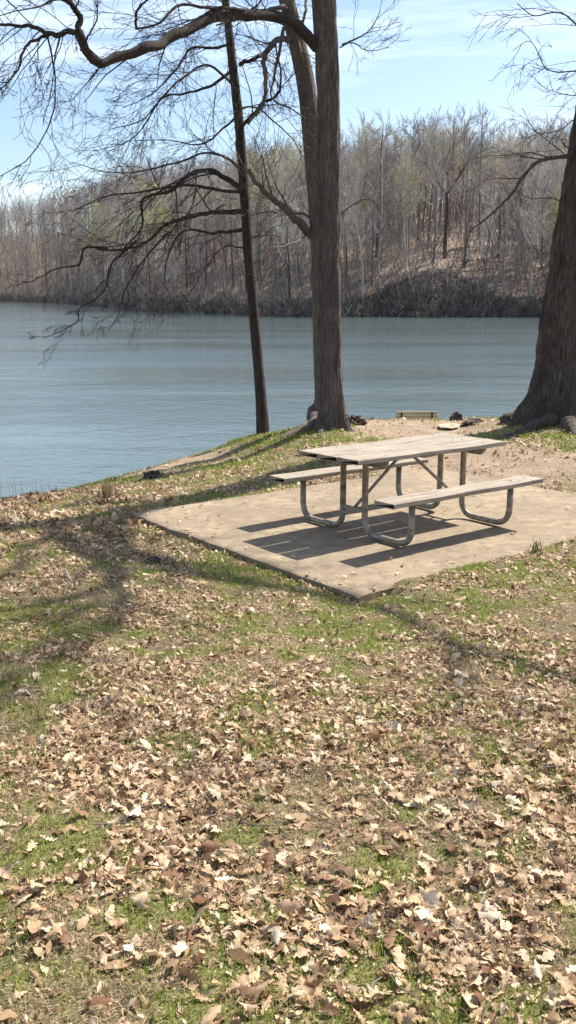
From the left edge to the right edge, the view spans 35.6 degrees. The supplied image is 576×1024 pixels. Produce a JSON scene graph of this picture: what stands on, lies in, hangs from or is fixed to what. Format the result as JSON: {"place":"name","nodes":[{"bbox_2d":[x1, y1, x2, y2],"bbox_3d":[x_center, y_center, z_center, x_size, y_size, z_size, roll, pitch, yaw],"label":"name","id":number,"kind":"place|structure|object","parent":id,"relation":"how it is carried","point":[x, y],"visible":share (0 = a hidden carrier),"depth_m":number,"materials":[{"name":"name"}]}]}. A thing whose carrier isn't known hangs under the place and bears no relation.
{"place":"outdoors","nodes":[
{"label":"outdoors","id":0,"kind":"place"},
{"bbox_2d":[0,301,538,497],"bbox_3d":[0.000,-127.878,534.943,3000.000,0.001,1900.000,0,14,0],"label":"lake water","id":1,"kind":"structure","parent":0,"point":[85,408],"depth_m":43.03,"materials":[{"name":"blue liquid"}]},
{"bbox_2d":[0,203,555,316],"bbox_3d":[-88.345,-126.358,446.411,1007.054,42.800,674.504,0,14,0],"label":"hills","id":2,"kind":"structure","parent":0,"point":[370,287],"depth_m":167.62,"materials":[{"name":"brown plant"}]},
{"bbox_2d":[81,197,120,278],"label":"bare tree","id":3,"kind":"object","parent":2,"relation":"on","point":[95,209],"visible":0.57,"depth_m":234.13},
{"bbox_2d":[91,201,112,294],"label":"bare tree","id":4,"kind":"object","parent":2,"relation":"on","point":[102,244],"visible":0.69,"depth_m":227.29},
{"bbox_2d":[92,252,113,294],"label":"bare tree","id":5,"kind":"object","parent":2,"relation":"on","point":[104,269],"visible":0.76,"depth_m":224.99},
{"bbox_2d":[112,211,130,281],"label":"bare tree","id":6,"kind":"object","parent":2,"relation":"on","point":[122,225],"visible":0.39,"depth_m":216.17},
{"bbox_2d":[107,181,138,243],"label":"bare tree","id":7,"kind":"object","parent":2,"relation":"on","point":[117,205],"visible":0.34,"depth_m":227.99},
{"bbox_2d":[112,187,137,267],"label":"bare tree","id":8,"kind":"object","parent":2,"relation":"on","point":[125,195],"visible":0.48,"depth_m":219.59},
{"bbox_2d":[126,195,152,278],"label":"bare tree","id":9,"kind":"object","parent":2,"relation":"on","point":[134,231],"visible":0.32,"depth_m":202.72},
{"bbox_2d":[123,176,170,270],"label":"bare tree","id":10,"kind":"object","parent":2,"relation":"on","point":[149,209],"visible":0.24,"depth_m":203.27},
{"bbox_2d":[134,196,159,280],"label":"bare tree","id":11,"kind":"object","parent":2,"relation":"on","point":[146,229],"visible":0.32,"depth_m":195.63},
{"bbox_2d":[129,208,167,294],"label":"bare tree","id":12,"kind":"object","parent":2,"relation":"on","point":[148,246],"visible":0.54,"depth_m":184.91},
{"bbox_2d":[148,232,182,298],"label":"bare tree","id":13,"kind":"object","parent":2,"relation":"on","point":[161,244],"visible":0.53,"depth_m":180.44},
{"bbox_2d":[148,196,183,280],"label":"bare tree","id":14,"kind":"object","parent":2,"relation":"on","point":[161,211],"visible":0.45,"depth_m":187.22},
{"bbox_2d":[161,194,190,280],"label":"bare tree","id":15,"kind":"object","parent":2,"relation":"on","point":[173,203],"visible":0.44,"depth_m":183.11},
{"bbox_2d":[169,230,183,301],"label":"bare tree","id":16,"kind":"object","parent":2,"relation":"on","point":[174,275],"visible":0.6,"depth_m":175.54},
{"bbox_2d":[161,176,204,272],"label":"bare tree","id":17,"kind":"object","parent":2,"relation":"on","point":[174,195],"visible":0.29,"depth_m":191.26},
{"bbox_2d":[152,160,215,265],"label":"bare tree","id":18,"kind":"object","parent":2,"relation":"on","point":[179,203],"visible":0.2,"depth_m":198.13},
{"bbox_2d":[162,205,211,288],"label":"bare tree","id":19,"kind":"object","parent":2,"relation":"on","point":[185,255],"visible":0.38,"depth_m":179.51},
{"bbox_2d":[179,208,209,299],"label":"bare tree","id":20,"kind":"object","parent":2,"relation":"on","point":[194,248],"visible":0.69,"depth_m":168.65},
{"bbox_2d":[180,203,213,268],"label":"bare tree","id":21,"kind":"object","parent":2,"relation":"on","point":[198,223],"visible":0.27,"depth_m":183.14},
{"bbox_2d":[185,160,216,272],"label":"bare tree","id":22,"kind":"object","parent":2,"relation":"on","point":[199,204],"visible":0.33,"depth_m":186.11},
{"bbox_2d":[190,180,225,285],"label":"bare tree","id":23,"kind":"object","parent":2,"relation":"on","point":[205,217],"visible":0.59,"depth_m":173.72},
{"bbox_2d":[195,176,238,266],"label":"bare tree","id":24,"kind":"object","parent":2,"relation":"on","point":[219,196],"visible":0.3,"depth_m":190.11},
{"bbox_2d":[198,166,237,270],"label":"bare tree","id":25,"kind":"object","parent":2,"relation":"on","point":[224,214],"visible":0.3,"depth_m":180.72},
{"bbox_2d":[198,199,239,282],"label":"bare tree","id":26,"kind":"object","parent":2,"relation":"on","point":[218,225],"visible":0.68,"depth_m":172.68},
{"bbox_2d":[209,164,240,285],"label":"bare tree","id":27,"kind":"object","parent":2,"relation":"on","point":[231,238],"visible":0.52,"depth_m":167.59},
{"bbox_2d":[223,145,285,280],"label":"bare tree","id":28,"kind":"object","parent":2,"relation":"on","point":[250,164],"visible":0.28,"depth_m":163.74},
{"bbox_2d":[232,146,276,283],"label":"bare tree","id":29,"kind":"object","parent":2,"relation":"on","point":[260,216],"visible":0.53,"depth_m":160.60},
{"bbox_2d":[251,164,288,287],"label":"bare tree","id":30,"kind":"object","parent":2,"relation":"on","point":[262,225],"visible":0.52,"depth_m":156.80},
{"bbox_2d":[0,281,543,317],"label":"shore brush","id":31,"kind":"object","parent":2,"relation":"on","point":[301,314],"visible":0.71,"depth_m":144.97,"materials":[{"name":"plant"}]},
{"bbox_2d":[0,218,551,310],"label":"undergrowth","id":32,"kind":"object","parent":2,"relation":"on","point":[406,284],"visible":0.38,"depth_m":165.89,"materials":[{"name":"plant"}]},
{"bbox_2d":[260,152,296,270],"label":"bare tree","id":33,"kind":"object","parent":2,"relation":"on","point":[279,169],"visible":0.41,"depth_m":161.35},
{"bbox_2d":[0,153,559,306],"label":"saplings","id":34,"kind":"object","parent":2,"relation":"on","point":[415,234],"visible":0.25,"depth_m":165.26,"materials":[{"name":"plant"}]},
{"bbox_2d":[273,141,292,243],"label":"bare tree","id":35,"kind":"object","parent":2,"relation":"on","point":[284,168],"visible":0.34,"depth_m":200.35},
{"bbox_2d":[0,117,572,295],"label":"distant woods","id":36,"kind":"object","parent":2,"relation":"on","point":[43,237],"visible":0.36,"depth_m":316.90,"materials":[{"name":"brown plant"}]},
{"bbox_2d":[267,186,308,294],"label":"bare tree","id":37,"kind":"object","parent":2,"relation":"on","point":[285,235],"visible":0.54,"depth_m":149.14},
{"bbox_2d":[279,218,297,300],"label":"bare tree","id":38,"kind":"object","parent":2,"relation":"on","point":[288,267],"visible":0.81,"depth_m":145.58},
{"bbox_2d":[277,129,306,244],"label":"bare tree","id":39,"kind":"object","parent":2,"relation":"on","point":[296,150],"visible":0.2,"depth_m":187.57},
{"bbox_2d":[281,163,304,229],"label":"bare tree","id":40,"kind":"object","parent":2,"relation":"on","point":[293,202],"visible":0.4,"depth_m":166.86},
{"bbox_2d":[285,165,308,285],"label":"bare tree","id":41,"kind":"object","parent":2,"relation":"on","point":[296,187],"visible":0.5,"depth_m":151.51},
{"bbox_2d":[287,163,308,273],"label":"bare tree","id":42,"kind":"object","parent":2,"relation":"on","point":[307,222],"visible":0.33,"depth_m":159.24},
{"bbox_2d":[282,201,347,289],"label":"bare tree","id":43,"kind":"object","parent":2,"relation":"on","point":[308,243],"visible":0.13,"depth_m":149.79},
{"bbox_2d":[340,183,357,281],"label":"bare tree","id":44,"kind":"object","parent":2,"relation":"on","point":[347,220],"visible":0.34,"depth_m":151.27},
{"bbox_2d":[340,147,360,239],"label":"bare tree","id":45,"kind":"object","parent":2,"relation":"on","point":[347,175],"visible":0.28,"depth_m":189.48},
{"bbox_2d":[340,172,362,289],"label":"bare tree","id":46,"kind":"object","parent":2,"relation":"on","point":[344,229],"visible":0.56,"depth_m":146.48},
{"bbox_2d":[340,157,369,246],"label":"bare tree","id":47,"kind":"object","parent":2,"relation":"on","point":[352,173],"visible":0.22,"depth_m":151.55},
{"bbox_2d":[340,177,379,300],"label":"bare tree","id":48,"kind":"object","parent":2,"relation":"on","point":[356,229],"visible":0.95,"depth_m":142.41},
{"bbox_2d":[347,173,375,246],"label":"bare tree","id":49,"kind":"object","parent":2,"relation":"on","point":[362,204],"visible":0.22,"depth_m":170.31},
{"bbox_2d":[343,112,385,258],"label":"bare tree","id":50,"kind":"object","parent":2,"relation":"on","point":[362,159],"visible":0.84,"depth_m":161.02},
{"bbox_2d":[346,117,384,217],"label":"bare tree","id":51,"kind":"object","parent":2,"relation":"on","point":[363,128],"visible":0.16,"depth_m":236.93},
{"bbox_2d":[341,125,397,233],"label":"bare tree","id":52,"kind":"object","parent":2,"relation":"on","point":[367,159],"visible":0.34,"depth_m":195.68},
{"bbox_2d":[348,199,400,285],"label":"bare tree","id":53,"kind":"object","parent":2,"relation":"on","point":[372,239],"visible":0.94,"depth_m":147.70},
{"bbox_2d":[348,149,408,260],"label":"bare tree","id":54,"kind":"object","parent":2,"relation":"on","point":[386,204],"visible":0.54,"depth_m":161.56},
{"bbox_2d":[340,109,423,257],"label":"bare tree","id":55,"kind":"object","parent":2,"relation":"on","point":[397,144],"visible":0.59,"depth_m":163.92,"materials":[{"name":"plant"}]},
{"bbox_2d":[370,125,397,216],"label":"bare tree","id":56,"kind":"object","parent":2,"relation":"on","point":[383,155],"visible":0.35,"depth_m":190.22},
{"bbox_2d":[361,140,412,274],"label":"bare tree","id":57,"kind":"object","parent":2,"relation":"on","point":[381,189],"visible":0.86,"depth_m":150.41,"materials":[{"name":"plant"}]},
{"bbox_2d":[374,159,424,248],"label":"bare tree","id":58,"kind":"object","parent":2,"relation":"on","point":[401,224],"visible":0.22,"depth_m":166.66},
{"bbox_2d":[383,115,418,240],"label":"bare tree","id":59,"kind":"object","parent":2,"relation":"on","point":[405,126],"visible":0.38,"depth_m":170.38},
{"bbox_2d":[388,147,425,266],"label":"bare tree","id":60,"kind":"object","parent":2,"relation":"on","point":[407,189],"visible":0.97,"depth_m":148.37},
{"bbox_2d":[391,150,425,260],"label":"bare tree","id":61,"kind":"object","parent":2,"relation":"on","point":[412,199],"visible":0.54,"depth_m":153.37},
{"bbox_2d":[385,108,434,253],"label":"bare tree","id":62,"kind":"object","parent":2,"relation":"on","point":[414,146],"visible":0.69,"depth_m":158.80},
{"bbox_2d":[289,266,536,316],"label":"brush","id":63,"kind":"object","parent":2,"relation":"on","point":[440,304],"visible":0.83,"depth_m":144.00,"materials":[{"name":"plant"}]},
{"bbox_2d":[406,117,436,240],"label":"bare tree","id":64,"kind":"object","parent":2,"relation":"on","point":[415,166],"visible":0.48,"depth_m":167.02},
{"bbox_2d":[408,135,443,228],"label":"bare tree","id":65,"kind":"object","parent":2,"relation":"on","point":[425,193],"visible":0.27,"depth_m":185.69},
{"bbox_2d":[412,105,455,248],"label":"bare tree","id":66,"kind":"object","parent":2,"relation":"on","point":[432,185],"visible":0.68,"depth_m":160.99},
{"bbox_2d":[407,120,465,227],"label":"bare tree","id":67,"kind":"object","parent":2,"relation":"on","point":[440,213],"visible":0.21,"depth_m":190.26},
{"bbox_2d":[417,124,458,263],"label":"bare tree","id":68,"kind":"object","parent":2,"relation":"on","point":[435,174],"visible":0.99,"depth_m":150.12,"materials":[{"name":"plant"}]},
{"bbox_2d":[413,125,486,258],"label":"forked tree","id":69,"kind":"object","parent":2,"relation":"on","point":[447,204],"visible":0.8,"depth_m":155.77,"materials":[{"name":"brown plant"}]},
{"bbox_2d":[435,152,465,206],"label":"bare tree","id":70,"kind":"object","parent":2,"relation":"on","point":[450,168],"visible":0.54,"depth_m":169.10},
{"bbox_2d":[431,102,471,231],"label":"bare tree","id":71,"kind":"object","parent":2,"relation":"on","point":[454,123],"visible":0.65,"depth_m":177.65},
{"bbox_2d":[441,158,462,235],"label":"bare tree","id":72,"kind":"object","parent":2,"relation":"on","point":[452,202],"visible":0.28,"depth_m":174.43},
{"bbox_2d":[436,103,488,219],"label":"bare tree","id":73,"kind":"object","parent":2,"relation":"on","point":[459,144],"visible":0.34,"depth_m":211.37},
{"bbox_2d":[428,109,504,228],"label":"bare tree","id":74,"kind":"object","parent":2,"relation":"on","point":[473,116],"visible":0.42,"depth_m":185.29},
{"bbox_2d":[441,121,497,267],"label":"bare tree","id":75,"kind":"object","parent":2,"relation":"on","point":[467,207],"visible":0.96,"depth_m":149.80,"materials":[{"name":"plant"}]},
{"bbox_2d":[461,160,477,246],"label":"bare tree","id":76,"kind":"object","parent":2,"relation":"on","point":[473,168],"visible":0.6,"depth_m":164.77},
{"bbox_2d":[457,100,503,237],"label":"bare tree","id":77,"kind":"object","parent":2,"relation":"on","point":[480,164],"visible":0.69,"depth_m":171.39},
{"bbox_2d":[474,204,501,299],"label":"bare tree","id":78,"kind":"object","parent":2,"relation":"on","point":[487,238],"visible":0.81,"depth_m":141.67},
{"bbox_2d":[469,120,512,246],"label":"bare tree","id":79,"kind":"object","parent":2,"relation":"on","point":[488,165],"visible":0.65,"depth_m":166.15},
{"bbox_2d":[477,143,505,228],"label":"bare tree","id":80,"kind":"object","parent":2,"relation":"on","point":[496,171],"visible":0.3,"depth_m":186.68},
{"bbox_2d":[473,136,515,268],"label":"bare tree","id":81,"kind":"object","parent":2,"relation":"on","point":[494,196],"visible":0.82,"depth_m":151.16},
{"bbox_2d":[492,170,507,257],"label":"bare tree","id":82,"kind":"object","parent":2,"relation":"on","point":[499,221],"visible":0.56,"depth_m":160.40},
{"bbox_2d":[497,197,513,285],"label":"bare tree","id":83,"kind":"object","parent":2,"relation":"on","point":[506,245],"visible":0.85,"depth_m":146.77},
{"bbox_2d":[489,116,524,217],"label":"bare tree","id":84,"kind":"object","parent":2,"relation":"on","point":[515,130],"visible":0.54,"depth_m":205.94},
{"bbox_2d":[489,126,527,214],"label":"bare tree","id":85,"kind":"object","parent":2,"relation":"on","point":[508,147],"visible":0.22,"depth_m":220.04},
{"bbox_2d":[485,152,533,235],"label":"bare tree","id":86,"kind":"object","parent":2,"relation":"on","point":[510,187],"visible":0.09,"depth_m":180.71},
{"bbox_2d":[507,147,534,261],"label":"bare tree","id":87,"kind":"object","parent":2,"relation":"on","point":[521,257],"visible":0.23,"depth_m":159.67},
{"bbox_2d":[507,110,541,167],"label":"bare tree","id":88,"kind":"object","parent":2,"relation":"on","point":[532,121],"visible":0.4,"depth_m":236.18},
{"bbox_2d":[502,155,553,273],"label":"bare tree","id":89,"kind":"object","parent":2,"relation":"on","point":[524,239],"visible":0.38,"depth_m":153.05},
{"bbox_2d":[499,124,563,279],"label":"bare tree","id":90,"kind":"object","parent":2,"relation":"on","point":[522,218],"visible":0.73,"depth_m":147.25,"materials":[{"name":"plant"}]},
{"bbox_2d":[504,143,559,251],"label":"bare tree","id":91,"kind":"object","parent":2,"relation":"on","point":[545,154],"visible":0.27,"depth_m":165.01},
{"bbox_2d":[510,161,556,297],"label":"bare tree","id":92,"kind":"object","parent":2,"relation":"on","point":[533,215],"visible":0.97,"depth_m":144.83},
{"bbox_2d":[514,149,562,269],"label":"bare tree","id":93,"kind":"object","parent":2,"relation":"on","point":[551,187],"visible":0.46,"depth_m":154.61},
{"bbox_2d":[530,114,564,222],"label":"bare tree","id":94,"kind":"object","parent":2,"relation":"on","point":[549,140],"visible":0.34,"depth_m":189.53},
{"bbox_2d":[529,114,568,233],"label":"bare tree","id":95,"kind":"object","parent":2,"relation":"on","point":[546,142],"visible":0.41,"depth_m":181.74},
{"bbox_2d":[535,159,565,238],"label":"bare tree","id":96,"kind":"object","parent":2,"relation":"on","point":[557,198],"visible":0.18,"depth_m":152.24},
{"bbox_2d":[541,185,560,237],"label":"bare tree","id":97,"kind":"object","parent":2,"relation":"on","point":[554,210],"visible":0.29,"depth_m":146.61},
{"bbox_2d":[545,129,568,195],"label":"bare tree","id":98,"kind":"object","parent":2,"relation":"on","point":[561,171],"visible":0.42,"depth_m":154.25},
{"bbox_2d":[0,420,575,1023],"bbox_3d":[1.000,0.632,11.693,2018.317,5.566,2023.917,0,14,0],"label":"ground","id":99,"kind":"structure","parent":0,"point":[536,466],"depth_m":3.32,"materials":[{"name":"plant"}]},
{"bbox_2d":[95,480,122,497],"bbox_3d":[-2.297,-0.300,11.483,0.378,0.236,0.344,0,14,0],"label":"dry weed","id":100,"kind":"object","parent":99,"relation":"on","point":[105,491],"visible":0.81,"depth_m":11.49,"materials":[{"name":"plant"}]},
{"bbox_2d":[143,470,160,478],"bbox_3d":[-2.108,-0.581,13.887,0.282,0.174,0.418,-3,14,-13],"label":"boulder","id":101,"kind":"object","parent":99,"relation":"on","point":[152,473],"visible":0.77,"depth_m":13.78,"materials":[{"name":"grey stone"}]},
{"bbox_2d":[0,0,352,434],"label":"thin tree","id":102,"kind":"object","parent":99,"relation":"on","point":[262,422],"visible":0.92,"depth_m":14.93,"materials":[{"name":"brown plant"}]},
{"bbox_2d":[0,0,411,434],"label":"straight tree","id":103,"kind":"object","parent":99,"relation":"on","point":[321,42],"visible":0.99,"depth_m":14.02,"materials":[{"name":"brown plant"}]},
{"bbox_2d":[0,416,575,1023],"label":"fallen leaves","id":104,"kind":"object","parent":99,"relation":"on","point":[486,914],"visible":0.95,"depth_m":3.47,"materials":[{"name":"brown plant"}]},
{"bbox_2d":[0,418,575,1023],"bbox_3d":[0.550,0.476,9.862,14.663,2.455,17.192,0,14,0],"label":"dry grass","id":105,"kind":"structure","parent":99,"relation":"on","point":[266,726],"depth_m":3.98,"materials":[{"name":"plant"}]},
{"bbox_2d":[161,0,414,438],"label":"leaning tree","id":106,"kind":"object","parent":99,"relation":"on","point":[298,49],"visible":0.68,"depth_m":15.03,"materials":[{"name":"brown plant"}]},
{"bbox_2d":[0,492,575,1023],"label":"twigs","id":107,"kind":"object","parent":99,"relation":"on","point":[290,780],"visible":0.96,"depth_m":3.60,"materials":[{"name":"wood"}]},
{"bbox_2d":[131,468,575,602],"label":"concrete pad","id":108,"kind":"object","parent":99,"relation":"on","point":[282,525],"visible":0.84,"depth_m":8.49,"materials":[{"name":"concrete"}]},
{"bbox_2d":[147,477,569,588],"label":"leaf litter","id":109,"kind":"object","parent":108,"relation":"on","point":[397,571],"visible":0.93,"depth_m":8.31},
{"bbox_2d":[269,432,543,545],"bbox_3d":[1.122,-0.264,8.617,1.983,0.764,1.717,-10,16,-37],"label":"picnic table","id":110,"kind":"object","parent":108,"relation":"on","point":[387,455],"visible":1,"depth_m":8.38,"materials":[{"name":"brown wood"}]},
{"bbox_2d":[349,414,367,425],"bbox_3d":[1.276,-1.616,16.273,0.425,0.311,0.308,-9,16,-31],"label":"rock","id":111,"kind":"object","parent":99,"relation":"on","point":[359,420],"visible":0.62,"depth_m":16.16,"materials":[{"name":"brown stone"}]},
{"bbox_2d":[396,412,436,419],"bbox_3d":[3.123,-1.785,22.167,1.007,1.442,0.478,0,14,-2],"label":"park bench","id":112,"kind":"object","parent":99,"relation":"on","point":[431,415],"visible":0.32,"depth_m":21.81,"materials":[{"name":"brown wood"}]},
{"bbox_2d":[437,422,461,428],"bbox_3d":[2.936,-1.583,16.382,0.457,0.078,0.646,6,15,23],"label":"flat stone","id":113,"kind":"object","parent":99,"relation":"on","point":[447,425],"visible":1,"depth_m":16.24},
{"bbox_2d":[449,411,462,420],"bbox_3d":[3.264,-1.795,17.302,0.242,0.304,0.314,-13,19,-43],"label":"broken stump","id":114,"kind":"object","parent":99,"relation":"on","point":[457,415],"visible":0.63,"depth_m":17.20,"materials":[{"name":"brown wood"}]},
{"bbox_2d":[462,418,483,425],"bbox_3d":[3.378,-1.646,16.447,0.495,0.141,0.224,-7,15,-25],"label":"driftwood","id":115,"kind":"object","parent":99,"relation":"on","point":[469,421],"visible":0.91,"depth_m":16.38,"materials":[{"name":"brown wood"}]},
{"bbox_2d":[447,0,575,439],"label":"oak tree","id":116,"kind":"object","parent":99,"relation":"on","point":[549,399],"visible":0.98,"depth_m":14.66,"materials":[{"name":"brown plant"}]},
{"bbox_2d":[0,416,575,1023],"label":"grass","id":117,"kind":"structure","parent":0,"point":[328,616],"depth_m":4.49,"materials":[{"name":"plant"}]},
{"bbox_2d":[0,0,575,235],"label":"sky","id":118,"kind":"structure","parent":0,"point":[432,69],"materials":[{"name":"blue"}]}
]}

